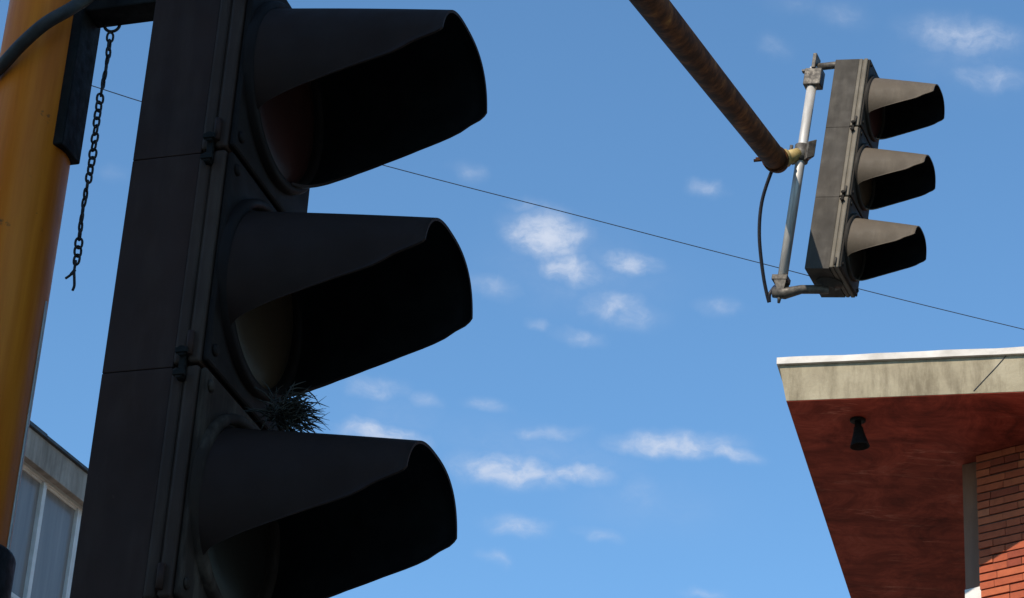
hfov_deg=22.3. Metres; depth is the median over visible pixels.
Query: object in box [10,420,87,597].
apartment building
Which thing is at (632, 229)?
overhead wire
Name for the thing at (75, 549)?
window
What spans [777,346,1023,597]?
brick building
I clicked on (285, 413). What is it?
grass tuft
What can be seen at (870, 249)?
door
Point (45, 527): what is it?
window
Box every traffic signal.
[53,0,486,597]
[771,53,944,302]
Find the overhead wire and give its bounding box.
[92,85,1023,329]
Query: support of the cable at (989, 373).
attached to the brick building at (922, 496)
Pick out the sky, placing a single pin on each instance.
(610, 417)
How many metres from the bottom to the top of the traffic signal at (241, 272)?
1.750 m
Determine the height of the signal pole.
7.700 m
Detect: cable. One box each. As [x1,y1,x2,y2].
[0,0,93,75]
[757,172,775,302]
[973,355,1006,390]
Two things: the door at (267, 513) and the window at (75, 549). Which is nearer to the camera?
the door at (267, 513)
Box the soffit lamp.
[850,416,869,450]
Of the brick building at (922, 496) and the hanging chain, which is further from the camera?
the brick building at (922, 496)
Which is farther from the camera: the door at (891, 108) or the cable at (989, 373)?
the cable at (989, 373)
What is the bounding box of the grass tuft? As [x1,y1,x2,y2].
[244,380,329,432]
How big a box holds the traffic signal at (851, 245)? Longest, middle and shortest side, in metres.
1.245 x 0.650 x 0.312 m
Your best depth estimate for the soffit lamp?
19.66 m
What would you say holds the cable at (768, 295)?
hanging from the signal pole
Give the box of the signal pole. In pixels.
[0,0,801,597]
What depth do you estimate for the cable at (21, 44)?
4.07 m
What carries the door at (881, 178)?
in the traffic signal at (851, 245)
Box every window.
[10,464,80,597]
[67,509,81,597]
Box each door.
[172,152,472,430]
[173,367,456,597]
[200,0,486,212]
[839,198,926,296]
[840,128,935,218]
[850,59,944,148]
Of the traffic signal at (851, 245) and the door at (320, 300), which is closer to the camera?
the door at (320, 300)
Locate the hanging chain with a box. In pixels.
[65,25,120,290]
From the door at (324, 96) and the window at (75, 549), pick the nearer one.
the door at (324, 96)
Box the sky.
[0,0,1023,597]

